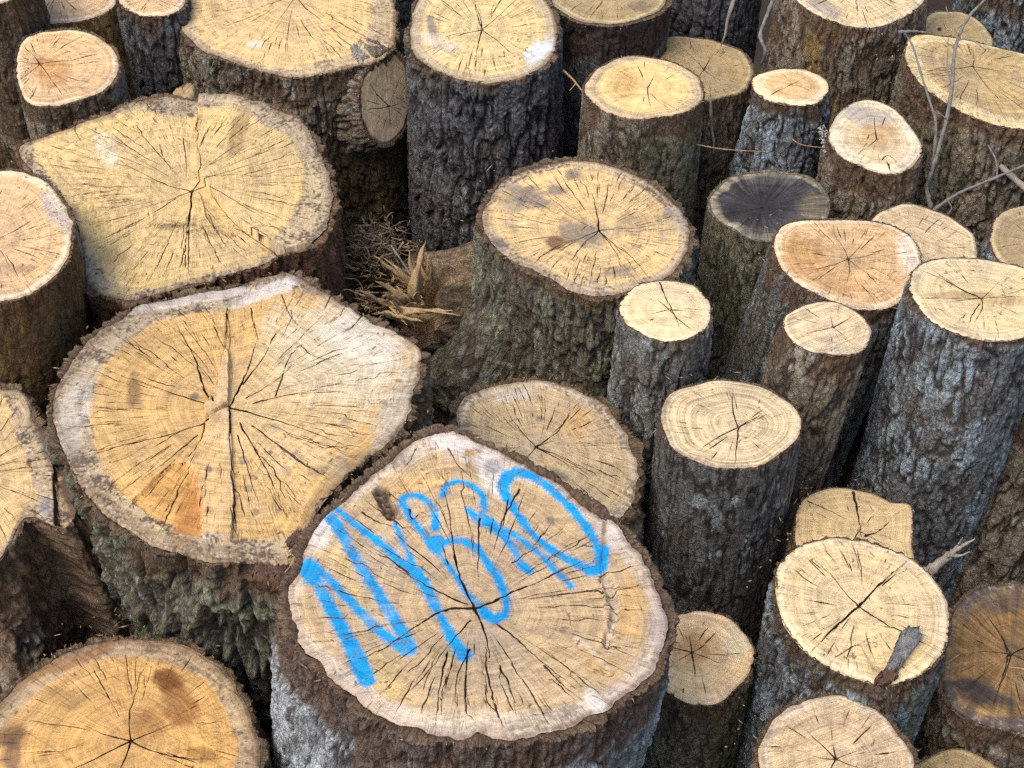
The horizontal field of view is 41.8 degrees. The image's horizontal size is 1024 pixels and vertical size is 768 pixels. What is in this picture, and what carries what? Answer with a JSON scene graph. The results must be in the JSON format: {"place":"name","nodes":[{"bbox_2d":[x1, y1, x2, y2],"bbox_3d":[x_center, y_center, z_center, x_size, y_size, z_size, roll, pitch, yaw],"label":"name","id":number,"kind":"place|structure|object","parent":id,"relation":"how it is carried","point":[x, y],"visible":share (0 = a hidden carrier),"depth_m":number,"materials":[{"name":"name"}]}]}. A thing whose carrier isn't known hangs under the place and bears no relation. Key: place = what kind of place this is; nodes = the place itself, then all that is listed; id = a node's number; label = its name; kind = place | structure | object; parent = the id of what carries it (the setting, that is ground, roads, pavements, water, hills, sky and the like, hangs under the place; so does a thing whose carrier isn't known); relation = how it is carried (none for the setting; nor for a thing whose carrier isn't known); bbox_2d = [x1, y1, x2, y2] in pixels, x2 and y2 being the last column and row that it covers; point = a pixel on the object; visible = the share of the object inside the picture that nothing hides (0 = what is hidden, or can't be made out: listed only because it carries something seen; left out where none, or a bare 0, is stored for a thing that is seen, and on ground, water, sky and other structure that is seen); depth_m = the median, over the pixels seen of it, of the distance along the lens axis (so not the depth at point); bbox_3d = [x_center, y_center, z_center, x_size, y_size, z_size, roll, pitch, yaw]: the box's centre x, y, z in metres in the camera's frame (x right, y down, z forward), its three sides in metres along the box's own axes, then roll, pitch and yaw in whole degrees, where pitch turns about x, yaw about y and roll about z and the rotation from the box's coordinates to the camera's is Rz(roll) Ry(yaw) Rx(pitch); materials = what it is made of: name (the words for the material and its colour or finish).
{"place":"outdoors","nodes":[
{"label":"outdoors","id":0,"kind":"place"},
{"bbox_2d":[0,0,953,693],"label":"ground","id":1,"kind":"structure","parent":0,"point":[938,4],"depth_m":5.77,"materials":[{"name":"soil"}]},
{"bbox_2d":[0,0,51,169],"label":"cut log","id":2,"kind":"object","parent":1,"relation":"on","point":[19,19],"visible":0.19,"depth_m":3.43,"materials":[{"name":"brown wood"}]},
{"bbox_2d":[0,168,94,417],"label":"cut log","id":3,"kind":"object","parent":1,"relation":"on","point":[46,318],"visible":0.49,"depth_m":2.64,"materials":[{"name":"brown wood"}]},
{"bbox_2d":[0,383,129,692],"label":"cut log","id":4,"kind":"object","parent":1,"relation":"on","point":[51,569],"visible":0.52,"depth_m":2.39,"materials":[{"name":"brown wood"}]},
{"bbox_2d":[9,25,131,138],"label":"cut log","id":5,"kind":"object","parent":1,"relation":"on","point":[65,78],"visible":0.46,"depth_m":3.29,"materials":[{"name":"brown wood"}]},
{"bbox_2d":[45,0,136,99],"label":"cut log","id":6,"kind":"object","parent":1,"relation":"on","point":[99,17],"visible":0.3,"depth_m":3.59,"materials":[{"name":"brown wood"}]},
{"bbox_2d":[0,630,272,767],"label":"cut log","id":7,"kind":"object","parent":1,"relation":"on","point":[100,709],"visible":1,"depth_m":2.23,"materials":[{"name":"brown wood"}]},
{"bbox_2d":[115,0,198,97],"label":"cut log","id":8,"kind":"object","parent":1,"relation":"on","point":[150,30],"visible":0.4,"depth_m":3.49,"materials":[{"name":"grey wood"}]},
{"bbox_2d":[13,90,352,329],"bbox_3d":[-0.725,-0.073,3.367,0.656,1.146,0.780,-21,47,-21],"label":"cut log","id":9,"kind":"object","parent":1,"relation":"on","point":[263,173],"visible":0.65,"depth_m":2.96,"materials":[{"name":"brown wood"}]},
{"bbox_2d":[173,83,197,99],"bbox_3d":[-0.809,-0.702,3.304,0.063,0.042,0.106,0,43,0],"label":"wood chip","id":10,"kind":"object","parent":9,"relation":"on","point":[187,90],"visible":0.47,"depth_m":3.30,"materials":[{"name":"beige wood"}]},
{"bbox_2d":[127,97,250,239],"bbox_3d":[-0.662,-0.495,3.033,0.397,0.045,0.668,-10,44,-10],"label":"sawdust","id":11,"kind":"object","parent":9,"relation":"on","point":[152,102],"visible":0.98,"depth_m":2.90},
{"bbox_2d":[43,269,436,765],"bbox_3d":[-0.517,0.425,2.837,0.708,1.138,0.746,21,47,21],"label":"cut log","id":12,"kind":"object","parent":1,"relation":"on","point":[222,408],"visible":0.76,"depth_m":2.39,"materials":[{"name":"brown wood"}]},
{"bbox_2d":[251,562,288,594],"bbox_3d":[-0.388,0.312,2.158,0.068,0.042,0.046,0,43,0],"label":"bark piece","id":13,"kind":"object","parent":12,"relation":"on","point":[264,575],"visible":0.87,"depth_m":2.15,"materials":[{"name":"brown wood"}]},
{"bbox_2d":[284,528,301,549],"bbox_3d":[-0.348,0.258,2.187,0.048,0.026,0.039,0,43,0],"label":"bark piece","id":14,"kind":"object","parent":12,"relation":"on","point":[291,540],"visible":0.33,"depth_m":2.18,"materials":[{"name":"brown wood"}]},
{"bbox_2d":[178,0,411,327],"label":"cut log","id":15,"kind":"object","parent":1,"relation":"on","point":[349,109],"visible":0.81,"depth_m":3.46,"materials":[{"name":"brown wood"}]},
{"bbox_2d":[350,43,364,65],"bbox_3d":[-0.379,-0.813,3.297,0.033,0.015,0.096,-15,45,-15],"label":"wood chip","id":16,"kind":"object","parent":15,"relation":"on","point":[358,53],"visible":1,"depth_m":3.29,"materials":[{"name":"grey wood"}]},
{"bbox_2d":[398,0,414,59],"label":"cut log","id":17,"kind":"object","parent":1,"relation":"on","point":[405,11],"visible":0.03,"depth_m":4.19,"materials":[{"name":"brown wood"}]},
{"bbox_2d":[432,417,447,424],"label":"wood litter","id":18,"kind":"object","parent":1,"relation":"on","point":[442,420],"depth_m":3.99,"materials":[{"name":"black wood"}]},
{"bbox_2d":[269,423,679,767],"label":"cut log","id":19,"kind":"object","parent":1,"relation":"on","point":[456,618],"visible":0.99,"depth_m":2.04,"materials":[{"name":"brown wood"}]},
{"bbox_2d":[287,549,301,569],"bbox_3d":[-0.342,0.281,2.147,0.037,0.030,0.048,0,43,0],"label":"wood chip","id":20,"kind":"object","parent":19,"relation":"on","point":[290,557],"visible":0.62,"depth_m":2.14,"materials":[{"name":"beige wood"}]},
{"bbox_2d":[399,0,564,418],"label":"cut log","id":21,"kind":"object","parent":1,"relation":"on","point":[463,130],"visible":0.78,"depth_m":3.37,"materials":[{"name":"grey wood"}]},
{"bbox_2d":[562,69,580,90],"bbox_3d":[0.143,-0.750,3.332,0.028,0.016,0.106,-18,46,-19],"label":"twig","id":22,"kind":"object","parent":21,"relation":"on","point":[566,73],"visible":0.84,"depth_m":3.33,"materials":[{"name":"brown wood"}]},
{"bbox_2d":[342,156,700,415],"bbox_3d":[0.006,-0.005,3.340,0.820,1.083,0.633,0,43,0],"label":"cut log","id":23,"kind":"object","parent":1,"relation":"on","point":[477,308],"visible":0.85,"depth_m":2.95,"materials":[{"name":"brown wood"}]},
{"bbox_2d":[447,374,646,544],"bbox_3d":[0.064,0.459,2.970,0.418,0.908,0.478,0,43,0],"label":"cut log","id":24,"kind":"object","parent":1,"relation":"on","point":[552,423],"visible":0.38,"depth_m":2.71,"materials":[{"name":"brown wood"}]},
{"bbox_2d":[551,0,674,157],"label":"cut log","id":25,"kind":"object","parent":1,"relation":"on","point":[597,33],"visible":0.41,"depth_m":3.48,"materials":[{"name":"brown wood"}]},
{"bbox_2d":[577,55,705,225],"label":"cut log","id":26,"kind":"object","parent":1,"relation":"on","point":[642,115],"visible":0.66,"depth_m":3.20,"materials":[{"name":"brown wood"}]},
{"bbox_2d":[696,144,765,151],"bbox_3d":[0.474,-0.581,3.247,0.283,0.024,0.040,10,44,10],"label":"twig","id":27,"kind":"object","parent":26,"relation":"on","point":[727,149],"visible":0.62,"depth_m":3.23,"materials":[{"name":"brown wood"}]},
{"bbox_2d":[607,279,714,545],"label":"cut log","id":28,"kind":"object","parent":1,"relation":"on","point":[663,328],"visible":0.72,"depth_m":2.69,"materials":[{"name":"grey wood"}]},
{"bbox_2d":[641,606,757,767],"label":"cut log","id":29,"kind":"object","parent":1,"relation":"on","point":[711,672],"visible":0.75,"depth_m":2.50,"materials":[{"name":"brown wood"}]},
{"bbox_2d":[658,35,755,284],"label":"cut log","id":30,"kind":"object","parent":1,"relation":"on","point":[725,73],"visible":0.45,"depth_m":3.54,"materials":[{"name":"brown wood"}]},
{"bbox_2d":[707,95,714,154],"bbox_3d":[0.509,-0.663,3.444,0.018,0.165,0.040,-32,52,-30],"label":"wood splinter","id":31,"kind":"object","parent":30,"relation":"attached to","point":[710,113],"visible":0.97,"depth_m":3.42,"materials":[{"name":"grey wood"}]},
{"bbox_2d":[721,0,734,44],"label":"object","id":32,"kind":"object","parent":30,"relation":"on","point":[731,7],"visible":1,"depth_m":3.53,"materials":[{"name":"grey wood"}]},
{"bbox_2d":[668,0,761,63],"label":"cut log","id":33,"kind":"object","parent":1,"relation":"on","point":[705,19],"visible":0.21,"depth_m":3.73,"materials":[{"name":"brown wood"}]},
{"bbox_2d":[643,377,805,649],"bbox_3d":[0.421,0.443,2.902,0.300,1.023,0.269,0,43,0],"label":"cut log","id":34,"kind":"object","parent":1,"relation":"on","point":[718,501],"visible":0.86,"depth_m":2.59,"materials":[{"name":"grey wood"}]},
{"bbox_2d":[696,168,832,379],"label":"cut log","id":35,"kind":"object","parent":1,"relation":"on","point":[731,260],"visible":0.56,"depth_m":3.22,"materials":[{"name":"brown wood"}]},
{"bbox_2d":[728,67,831,178],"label":"cut log","id":36,"kind":"object","parent":1,"relation":"on","point":[786,106],"visible":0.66,"depth_m":3.34,"materials":[{"name":"grey wood"}]},
{"bbox_2d":[761,300,874,561],"bbox_3d":[0.578,0.285,3.015,0.274,1.100,0.186,0,43,0],"label":"cut log","id":37,"kind":"object","parent":1,"relation":"on","point":[814,365],"visible":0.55,"depth_m":2.66,"materials":[{"name":"brown wood"}]},
{"bbox_2d":[719,216,922,489],"bbox_3d":[0.661,0.103,3.266,0.492,1.025,0.381,0,43,0],"label":"cut log","id":38,"kind":"object","parent":1,"relation":"on","point":[841,254],"visible":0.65,"depth_m":2.96,"materials":[{"name":"brown wood"}]},
{"bbox_2d":[748,691,920,767],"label":"cut log","id":39,"kind":"object","parent":1,"relation":"on","point":[819,730],"visible":1,"depth_m":2.19,"materials":[{"name":"brown wood"}]},
{"bbox_2d":[734,536,953,767],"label":"cut log","id":40,"kind":"object","parent":1,"relation":"on","point":[844,610],"visible":0.86,"depth_m":2.33,"materials":[{"name":"brown wood"}]},
{"bbox_2d":[860,644,874,669],"bbox_3d":[0.589,0.454,2.227,0.004,0.013,0.048,-16,45,-16],"label":"splinter","id":41,"kind":"object","parent":40,"relation":"on","point":[871,665],"visible":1,"depth_m":2.22,"materials":[{"name":"brown wood"}]},
{"bbox_2d":[873,666,898,687],"bbox_3d":[0.617,0.485,2.212,0.050,0.020,0.024,-21,47,-21],"label":"bark piece","id":42,"kind":"object","parent":40,"relation":"on","point":[886,676],"visible":1,"depth_m":2.21,"materials":[{"name":"brown wood"}]},
{"bbox_2d":[885,625,921,670],"bbox_3d":[0.656,0.449,2.247,0.035,0.019,0.121,22,47,22],"label":"bark piece","id":43,"kind":"object","parent":40,"relation":"on","point":[907,641],"visible":1,"depth_m":2.25,"materials":[{"name":"grey wood"}]},
{"bbox_2d":[759,0,929,136],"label":"cut log","id":44,"kind":"object","parent":1,"relation":"on","point":[839,44],"visible":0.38,"depth_m":3.46,"materials":[{"name":"brown wood"}]},
{"bbox_2d":[758,0,775,64],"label":"twig","id":45,"kind":"object","parent":44,"relation":"hanging from","point":[760,34],"visible":1,"depth_m":3.49,"materials":[{"name":"grey wood"}]},
{"bbox_2d":[786,484,916,558],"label":"cut log","id":46,"kind":"object","parent":1,"relation":"on","point":[890,523],"visible":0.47,"depth_m":2.65,"materials":[{"name":"brown wood"}]},
{"bbox_2d":[3,1,1021,767],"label":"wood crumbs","id":47,"kind":"object","parent":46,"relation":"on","point":[481,437],"visible":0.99,"depth_m":2.48,"materials":[{"name":"beige wood"}]},
{"bbox_2d":[923,537,974,574],"bbox_3d":[0.823,0.326,2.531,0.101,0.090,0.028,-14,45,-14],"label":"branch stub","id":48,"kind":"object","parent":46,"relation":"on","point":[935,566],"visible":0.98,"depth_m":2.53,"materials":[{"name":"grey wood"}]},
{"bbox_2d":[816,98,924,219],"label":"cut log","id":49,"kind":"object","parent":1,"relation":"on","point":[869,166],"visible":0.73,"depth_m":3.22,"materials":[{"name":"brown wood"}]},
{"bbox_2d":[812,125,827,158],"bbox_3d":[0.762,-0.595,3.274,0.042,0.013,0.168,0,43,0],"label":"lichen fluff","id":50,"kind":"object","parent":49,"relation":"on","point":[821,131],"visible":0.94,"depth_m":3.29,"materials":[{"name":"grey plant"}]},
{"bbox_2d":[836,202,978,487],"bbox_3d":[0.951,-0.001,3.438,0.276,0.941,0.304,0,43,0],"label":"cut log","id":51,"kind":"object","parent":1,"relation":"on","point":[930,231],"visible":0.16,"depth_m":3.16,"materials":[{"name":"brown wood"}]},
{"bbox_2d":[848,254,1023,605],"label":"cut log","id":52,"kind":"object","parent":1,"relation":"on","point":[946,410],"visible":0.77,"depth_m":2.68,"materials":[{"name":"grey wood"}]},
{"bbox_2d":[889,34,1023,249],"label":"cut log","id":53,"kind":"object","parent":1,"relation":"on","point":[966,159],"visible":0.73,"depth_m":3.33,"materials":[{"name":"brown wood"}]},
{"bbox_2d":[904,0,985,207],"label":"twig","id":54,"kind":"object","parent":53,"relation":"on","point":[935,156],"visible":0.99,"depth_m":3.23,"materials":[{"name":"grey wood"}]},
{"bbox_2d":[898,30,931,33],"bbox_3d":[0.980,-0.854,3.252,0.086,0.018,0.010,-5,43,-5],"label":"twig","id":55,"kind":"object","parent":54,"relation":"on","point":[907,31],"visible":1,"depth_m":3.25,"materials":[{"name":"grey wood"}]},
{"bbox_2d":[933,144,1023,214],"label":"twig","id":56,"kind":"object","parent":53,"relation":"on","point":[945,201],"visible":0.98,"depth_m":3.23,"materials":[{"name":"grey wood"}]},
{"bbox_2d":[998,163,1023,191],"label":"broken branch","id":57,"kind":"object","parent":53,"relation":"on","point":[1016,180],"visible":0.85,"depth_m":3.25,"materials":[{"name":"grey wood"}]},
{"bbox_2d":[925,10,993,45],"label":"cut log","id":58,"kind":"object","parent":1,"relation":"on","point":[939,23],"visible":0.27,"depth_m":3.65,"materials":[{"name":"brown wood"}]},
{"bbox_2d":[919,747,1001,767],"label":"cut log","id":59,"kind":"object","parent":1,"relation":"on","point":[956,757],"visible":0.98,"depth_m":2.41,"materials":[{"name":"brown wood"}]},
{"bbox_2d":[913,580,1023,767],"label":"cut log","id":60,"kind":"object","parent":1,"relation":"on","point":[975,704],"visible":0.79,"depth_m":2.46,"materials":[{"name":"brown wood"}]},
{"bbox_2d":[948,412,1023,610],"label":"cut log","id":61,"kind":"object","parent":1,"relation":"on","point":[996,555],"visible":0.21,"depth_m":2.91,"materials":[{"name":"brown wood"}]},
{"bbox_2d":[952,0,1023,52],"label":"cut log","id":62,"kind":"object","parent":1,"relation":"on","point":[1002,21],"visible":0.11,"depth_m":3.71,"materials":[{"name":"grey wood"}]},
{"bbox_2d":[978,202,1023,266],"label":"cut log","id":63,"kind":"object","parent":1,"relation":"on","point":[1003,240],"visible":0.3,"depth_m":3.11,"materials":[{"name":"brown wood"}]}
]}

